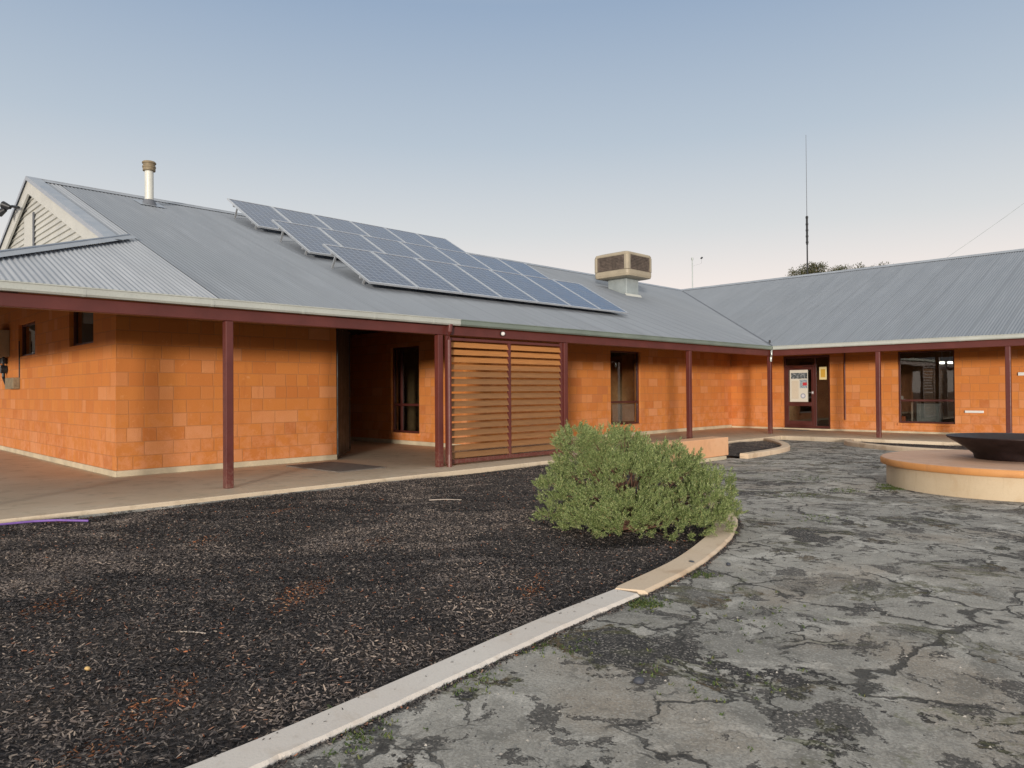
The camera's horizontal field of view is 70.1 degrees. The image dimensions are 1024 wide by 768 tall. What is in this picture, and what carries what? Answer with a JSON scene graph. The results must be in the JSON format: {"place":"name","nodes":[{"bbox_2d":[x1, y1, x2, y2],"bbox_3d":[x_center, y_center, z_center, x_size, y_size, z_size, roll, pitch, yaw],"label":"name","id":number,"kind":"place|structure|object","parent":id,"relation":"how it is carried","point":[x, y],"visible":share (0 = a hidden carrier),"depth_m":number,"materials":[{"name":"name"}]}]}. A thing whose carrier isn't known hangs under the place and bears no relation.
{"place":"outdoors","nodes":[
{"label":"outdoors","id":0,"kind":"place"},
{"bbox_2d":[0,427,961,522],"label":"veranda pavement","id":1,"kind":"structure","parent":0,"point":[31,488],"depth_m":11.98,"materials":[{"name":"concrete"}]},
{"bbox_2d":[286,461,385,472],"bbox_3d":[-3.232,1.509,13.326,1.700,0.016,1.000,-1,-1,42],"label":"door mat","id":2,"kind":"object","parent":1,"relation":"on","point":[338,467],"depth_m":13.23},
{"bbox_2d":[0,176,1023,488],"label":"brick building","id":3,"kind":"structure","parent":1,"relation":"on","point":[166,338],"depth_m":15.64,"materials":[{"name":"orange brick"}]},
{"bbox_2d":[0,357,7,384],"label":"pipe and valve","id":4,"kind":"object","parent":3,"relation":"attached to","point":[3,366],"visible":0.87,"depth_m":17.62,"materials":[{"name":"metal"}]},
{"bbox_2d":[0,330,9,357],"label":"switchboard","id":5,"kind":"object","parent":3,"relation":"attached to","point":[4,343],"visible":0.87,"depth_m":17.47,"materials":[{"name":"beige metal"}]},
{"bbox_2d":[0,201,19,216],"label":"floodlight","id":6,"kind":"object","parent":3,"relation":"attached to","point":[4,206],"visible":1,"depth_m":16.22,"materials":[{"name":"metal"}]},
{"bbox_2d":[5,377,19,388],"bbox_3d":[-11.659,-0.015,17.023,0.850,0.260,0.135,-1,-1,45],"label":"junction box","id":7,"kind":"object","parent":3,"relation":"attached to","point":[12,383],"visible":1,"depth_m":16.76,"materials":[{"name":"beige plastic"}]},
{"bbox_2d":[19,341,19,377],"bbox_3d":[-11.335,-0.570,16.783,0.022,0.840,0.022,0,-1,-23],"label":"wall cable","id":8,"kind":"object","parent":3,"relation":"attached to","point":[19,359],"depth_m":16.78,"materials":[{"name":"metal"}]},
{"bbox_2d":[22,322,34,355],"bbox_3d":[-10.804,-1.007,16.423,1.566,0.736,0.070,-1,-1,45],"label":"window","id":9,"kind":"structure","parent":3,"relation":"in","point":[33,323],"depth_m":16.93,"materials":[{"name":"brown metal"}]},
{"bbox_2d":[73,312,92,345],"bbox_3d":[-7.836,-1.073,13.460,1.516,0.706,0.070,-1,-1,45],"label":"window","id":10,"kind":"structure","parent":3,"relation":"in","point":[75,314],"depth_m":13.95,"materials":[{"name":"brown metal"}]},
{"bbox_2d":[133,160,164,207],"bbox_3d":[-8.390,-4.604,16.872,0.560,1.100,0.560,-1,-1,45],"label":"roof flue","id":11,"kind":"object","parent":3,"relation":"on","point":[149,168],"visible":0.93,"depth_m":16.79,"materials":[{"name":"white metal"}]},
{"bbox_2d":[227,198,290,230],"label":"solar panel","id":12,"kind":"object","parent":3,"relation":"on","point":[260,215],"visible":0.83,"depth_m":18.20,"materials":[{"name":"glass"}]},
{"bbox_2d":[271,206,331,229],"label":"solar panel","id":13,"kind":"object","parent":3,"relation":"on","point":[298,217],"visible":0.44,"depth_m":19.25,"materials":[{"name":"glass"}]},
{"bbox_2d":[271,219,340,256],"bbox_3d":[-4.541,-3.125,16.569,1.178,0.370,1.960,0,29,-45],"label":"solar panel","id":14,"kind":"object","parent":3,"relation":"on","point":[310,239],"visible":0.85,"depth_m":16.51,"materials":[{"name":"glass"}]},
{"bbox_2d":[313,214,368,235],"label":"solar panel","id":15,"kind":"object","parent":3,"relation":"on","point":[340,225],"visible":0.42,"depth_m":20.09,"materials":[{"name":"glass"}]},
{"bbox_2d":[336,328,350,457],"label":"open gate","id":16,"kind":"structure","parent":3,"relation":"attached to","point":[343,389],"depth_m":15.73,"materials":[{"name":"metal"}]},
{"bbox_2d":[318,227,383,252],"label":"solar panel","id":17,"kind":"object","parent":3,"relation":"on","point":[350,240],"visible":0.41,"depth_m":17.57,"materials":[{"name":"glass"}]},
{"bbox_2d":[322,244,418,288],"bbox_3d":[-2.972,-2.270,14.999,1.178,0.370,1.960,0,29,-45],"label":"solar panel","id":18,"kind":"object","parent":3,"relation":"on","point":[369,267],"visible":1,"depth_m":14.86,"materials":[{"name":"glass"}]},
{"bbox_2d":[350,221,403,241],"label":"solar panel","id":19,"kind":"object","parent":3,"relation":"on","point":[376,231],"visible":0.41,"depth_m":20.94,"materials":[{"name":"glass"}]},
{"bbox_2d":[361,235,422,258],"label":"solar panel","id":20,"kind":"object","parent":3,"relation":"on","point":[388,246],"visible":0.41,"depth_m":18.41,"materials":[{"name":"glass"}]},
{"bbox_2d":[390,346,419,436],"bbox_3d":[-2.770,0.187,19.119,1.260,2.323,0.175,-1,-1,45],"label":"window","id":21,"kind":"structure","parent":3,"relation":"in","point":[395,432],"depth_m":19.32,"materials":[{"name":"brown metal"}]},
{"bbox_2d":[384,227,436,247],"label":"solar panel","id":22,"kind":"object","parent":3,"relation":"on","point":[409,237],"visible":0.41,"depth_m":21.79,"materials":[{"name":"glass"}]},
{"bbox_2d":[371,251,462,293],"bbox_3d":[-2.131,-2.267,15.841,1.178,0.370,1.960,0,29,-45],"label":"solar panel","id":23,"kind":"object","parent":3,"relation":"on","point":[417,273],"visible":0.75,"depth_m":15.71,"materials":[{"name":"glass"}]},
{"bbox_2d":[399,241,458,264],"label":"solar panel","id":24,"kind":"object","parent":3,"relation":"on","point":[428,253],"visible":0.41,"depth_m":19.26,"materials":[{"name":"glass"}]},
{"bbox_2d":[416,233,466,252],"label":"solar panel","id":25,"kind":"object","parent":3,"relation":"on","point":[441,243],"visible":0.42,"depth_m":22.64,"materials":[{"name":"glass"}]},
{"bbox_2d":[415,258,502,298],"bbox_3d":[-1.290,-2.265,16.683,1.178,0.370,1.960,0,29,-45],"label":"solar panel","id":26,"kind":"object","parent":3,"relation":"on","point":[461,280],"visible":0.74,"depth_m":16.56,"materials":[{"name":"glass"}]},
{"bbox_2d":[434,247,491,269],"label":"solar panel","id":27,"kind":"object","parent":3,"relation":"on","point":[462,258],"visible":0.41,"depth_m":20.10,"materials":[{"name":"glass"}]},
{"bbox_2d":[467,253,520,273],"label":"solar panel","id":28,"kind":"object","parent":3,"relation":"on","point":[492,263],"visible":0.41,"depth_m":20.94,"materials":[{"name":"glass"}]},
{"bbox_2d":[454,264,538,302],"bbox_3d":[-0.449,-2.262,17.525,1.178,0.370,1.960,0,29,-45],"label":"solar panel","id":29,"kind":"object","parent":3,"relation":"on","point":[498,285],"visible":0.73,"depth_m":17.40,"materials":[{"name":"glass"}]},
{"bbox_2d":[497,258,549,278],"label":"solar panel","id":30,"kind":"object","parent":3,"relation":"on","point":[523,268],"visible":0.41,"depth_m":21.78,"materials":[{"name":"glass"}]},
{"bbox_2d":[491,270,570,306],"bbox_3d":[0.392,-2.260,18.367,1.178,0.370,1.960,0,29,-45],"label":"solar panel","id":31,"kind":"object","parent":3,"relation":"on","point":[534,290],"visible":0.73,"depth_m":18.25,"materials":[{"name":"glass"}]},
{"bbox_2d":[524,275,600,310],"bbox_3d":[1.233,-2.257,19.209,1.178,0.370,1.960,0,29,-45],"label":"solar panel","id":32,"kind":"object","parent":3,"relation":"on","point":[565,294],"visible":0.74,"depth_m":19.09,"materials":[{"name":"glass"}]},
{"bbox_2d":[553,279,627,313],"bbox_3d":[2.074,-2.254,20.051,1.178,0.370,1.960,0,29,-45],"label":"solar panel","id":33,"kind":"object","parent":3,"relation":"on","point":[593,298],"visible":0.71,"depth_m":19.94,"materials":[{"name":"glass"}]},
{"bbox_2d":[595,251,651,297],"bbox_3d":[3.984,-3.774,26.134,1.490,1.790,1.490,-1,-1,45],"label":"evaporative cooler","id":34,"kind":"object","parent":3,"relation":"on","point":[623,272],"visible":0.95,"depth_m":25.70,"materials":[{"name":"metal"}]},
{"bbox_2d":[610,350,641,426],"bbox_3d":[3.387,0.147,21.934,0.175,2.273,1.550,-1,-1,45],"label":"window","id":35,"kind":"structure","parent":3,"relation":"in","point":[637,363],"depth_m":22.46,"materials":[{"name":"brown glass"}]},
{"bbox_2d":[691,257,702,287],"bbox_3d":[8.905,-4.857,35.073,0.618,2.500,0.099,-1,-1,45],"label":"weather mast","id":36,"kind":"object","parent":3,"relation":"on","point":[692,269],"visible":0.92,"depth_m":35.23,"materials":[{"name":"metal"}]},
{"bbox_2d":[790,370,807,401],"bbox_3d":[9.721,0.062,24.723,0.620,1.080,0.004,-1,-1,45],"label":"poster","id":37,"kind":"object","parent":3,"relation":"attached to","point":[798,385],"visible":1,"depth_m":24.72,"materials":[{"name":"beige paper"}]},
{"bbox_2d":[805,162,808,273],"bbox_3d":[12.661,-7.192,31.330,0.115,7.040,0.115,-1,-1,45],"label":"radio mast","id":38,"kind":"object","parent":3,"relation":"on","point":[806,218],"visible":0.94,"depth_m":31.29,"materials":[{"name":"metal"}]},
{"bbox_2d":[784,355,829,428],"bbox_3d":[9.902,0.259,24.511,1.566,2.436,0.156,-1,-1,45],"label":"door","id":39,"kind":"structure","parent":3,"relation":"in","point":[788,423],"depth_m":24.54,"materials":[{"name":"brown wood"}]},
{"bbox_2d":[819,367,826,379],"bbox_3d":[10.299,-0.357,24.162,0.240,0.420,0.004,-1,-1,45],"label":"notice","id":40,"kind":"object","parent":3,"relation":"attached to","point":[822,373],"visible":1,"depth_m":24.17,"materials":[{"name":"yellow paper"}]},
{"bbox_2d":[897,350,955,426],"bbox_3d":[12.466,0.129,21.965,1.580,2.263,0.175,-1,-1,45],"label":"window","id":41,"kind":"structure","parent":3,"relation":"in","point":[909,423],"depth_m":22.01,"materials":[{"name":"brown glass"}]},
{"bbox_2d":[965,410,983,412],"bbox_3d":[13.311,0.799,21.009,0.470,0.070,0.049,-1,-1,45],"label":"wall outlet","id":42,"kind":"object","parent":3,"relation":"attached to","point":[968,411],"depth_m":21.01,"materials":[{"name":"white plastic"}]},
{"bbox_2d":[774,429,806,430],"bbox_3d":[9.326,1.534,24.387,1.000,0.014,0.600,-1,-1,45],"label":"door mat","id":43,"kind":"object","parent":1,"relation":"on","point":[791,429],"depth_m":24.47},
{"bbox_2d":[0,440,967,767],"bbox_3d":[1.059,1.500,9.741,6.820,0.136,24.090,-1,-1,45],"label":"mulch bed","id":44,"kind":"object","parent":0,"point":[338,649],"visible":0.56,"depth_m":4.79,"materials":[{"name":"black wood"}]},
{"bbox_2d":[0,519,88,525],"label":"hose","id":45,"kind":"object","parent":44,"relation":"on","point":[50,520],"visible":1,"depth_m":7.98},
{"bbox_2d":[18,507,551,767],"bbox_3d":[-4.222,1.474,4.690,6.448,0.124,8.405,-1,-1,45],"label":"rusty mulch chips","id":46,"kind":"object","parent":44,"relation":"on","point":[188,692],"visible":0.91,"depth_m":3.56,"materials":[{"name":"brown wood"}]},
{"bbox_2d":[432,499,461,499],"bbox_3d":[-0.850,1.477,9.317,0.418,0.018,0.016,0,-1,1],"label":"stick","id":47,"kind":"object","parent":44,"relation":"on","point":[446,499],"visible":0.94,"depth_m":9.31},
{"bbox_2d":[528,419,747,541],"bbox_3d":[1.356,0.936,7.692,2.182,1.169,2.105,-1,-1,22],"label":"bush","id":48,"kind":"object","parent":44,"relation":"on","point":[619,511],"visible":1,"depth_m":7.38,"materials":[{"name":"green plant"}]},
{"bbox_2d":[0,0,1023,288],"label":"sky","id":49,"kind":"structure","parent":0,"point":[563,134],"materials":[{"name":"blue"}]},
{"bbox_2d":[1,440,1023,767],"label":"driveway","id":50,"kind":"structure","parent":0,"point":[941,628],"depth_m":3.81,"materials":[{"name":"grey asphalt"}]},
{"bbox_2d":[216,486,745,767],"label":"kerb debris","id":51,"kind":"object","parent":50,"relation":"on","point":[337,737],"visible":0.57,"depth_m":3.67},
{"bbox_2d":[323,475,905,767],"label":"weeds","id":52,"kind":"object","parent":50,"relation":"on","point":[643,603],"visible":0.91,"depth_m":3.81,"materials":[{"name":"green plant"}]},
{"bbox_2d":[633,677,644,683],"bbox_3d":[0.613,1.429,3.522,0.061,0.028,0.050,0,-1,-8],"label":"pebble","id":53,"kind":"object","parent":50,"relation":"on","point":[638,680],"visible":1,"depth_m":3.51,"materials":[{"name":"grey stone"}]},
{"bbox_2d":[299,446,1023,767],"bbox_3d":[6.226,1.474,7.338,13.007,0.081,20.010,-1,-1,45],"label":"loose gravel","id":54,"kind":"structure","parent":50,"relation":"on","point":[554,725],"depth_m":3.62,"materials":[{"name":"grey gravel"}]},
{"bbox_2d":[615,487,737,594],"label":"kerb","id":55,"kind":"structure","parent":50,"relation":"on","point":[704,550],"depth_m":5.80,"materials":[{"name":"beige concrete"}]},
{"bbox_2d":[645,436,727,462],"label":"bench wall","id":56,"kind":"structure","parent":50,"relation":"on","point":[714,448],"depth_m":15.21,"materials":[{"name":"beige concrete"}]},
{"bbox_2d":[740,438,789,458],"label":"kerb","id":57,"kind":"structure","parent":50,"relation":"on","point":[784,447],"depth_m":16.59,"materials":[{"name":"beige concrete"}]},
{"bbox_2d":[844,439,958,450],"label":"kerb","id":58,"kind":"structure","parent":50,"relation":"on","point":[851,442],"depth_m":17.65,"materials":[{"name":"beige concrete"}]},
{"bbox_2d":[612,404,634,421],"bbox_3d":[3.443,0.879,22.477,0.190,0.530,0.920,-1,-1,45],"label":"carton","id":59,"kind":"object","parent":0,"point":[622,412],"visible":0.99,"depth_m":22.28,"materials":[{"name":"brown cardboard"}]},
{"bbox_2d":[911,401,917,420],"bbox_3d":[12.222,0.990,23.263,1.200,0.960,0.600,-1,-1,45],"label":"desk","id":60,"kind":"object","parent":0,"point":[912,410],"visible":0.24,"depth_m":22.70,"materials":[{"name":"wood"}]},
{"bbox_2d":[864,442,966,449],"bbox_3d":[12.996,1.472,14.887,12.320,0.135,2.310,-1,-1,45],"label":"mulch bed","id":61,"kind":"object","parent":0,"point":[936,446],"visible":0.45,"depth_m":18.17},
{"bbox_2d":[917,403,942,421],"bbox_3d":[12.852,1.027,22.449,0.600,0.860,0.460,-1,-1,45],"label":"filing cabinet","id":62,"kind":"object","parent":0,"point":[929,412],"visible":0.66,"depth_m":22.29,"materials":[{"name":"metal"}]},
{"label":"ground","id":63,"kind":"structure","parent":0,"visible":0},
{"bbox_2d":[185,589,639,767],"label":"kerb","id":64,"kind":"structure","parent":63,"relation":"on","point":[292,739],"depth_m":3.38,"materials":[{"name":"concrete"}]},
{"bbox_2d":[788,261,837,275],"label":"gum tree","id":65,"kind":"object","parent":63,"relation":"on","point":[813,267],"visible":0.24,"depth_m":61.06,"materials":[{"name":"green plant"}]},
{"bbox_2d":[830,261,873,270],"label":"gum tree","id":66,"kind":"object","parent":63,"relation":"on","point":[841,268],"visible":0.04,"depth_m":59.96,"materials":[{"name":"green plant"}]},
{"bbox_2d":[880,450,1023,501],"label":"round platform","id":67,"kind":"structure","parent":63,"relation":"on","point":[961,473],"depth_m":10.10,"materials":[{"name":"concrete"}]},
{"bbox_2d":[946,433,1023,461],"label":"fire bowl","id":68,"kind":"object","parent":67,"relation":"on","point":[1008,447],"visible":1,"depth_m":10.58,"materials":[{"name":"black metal"}]}
]}

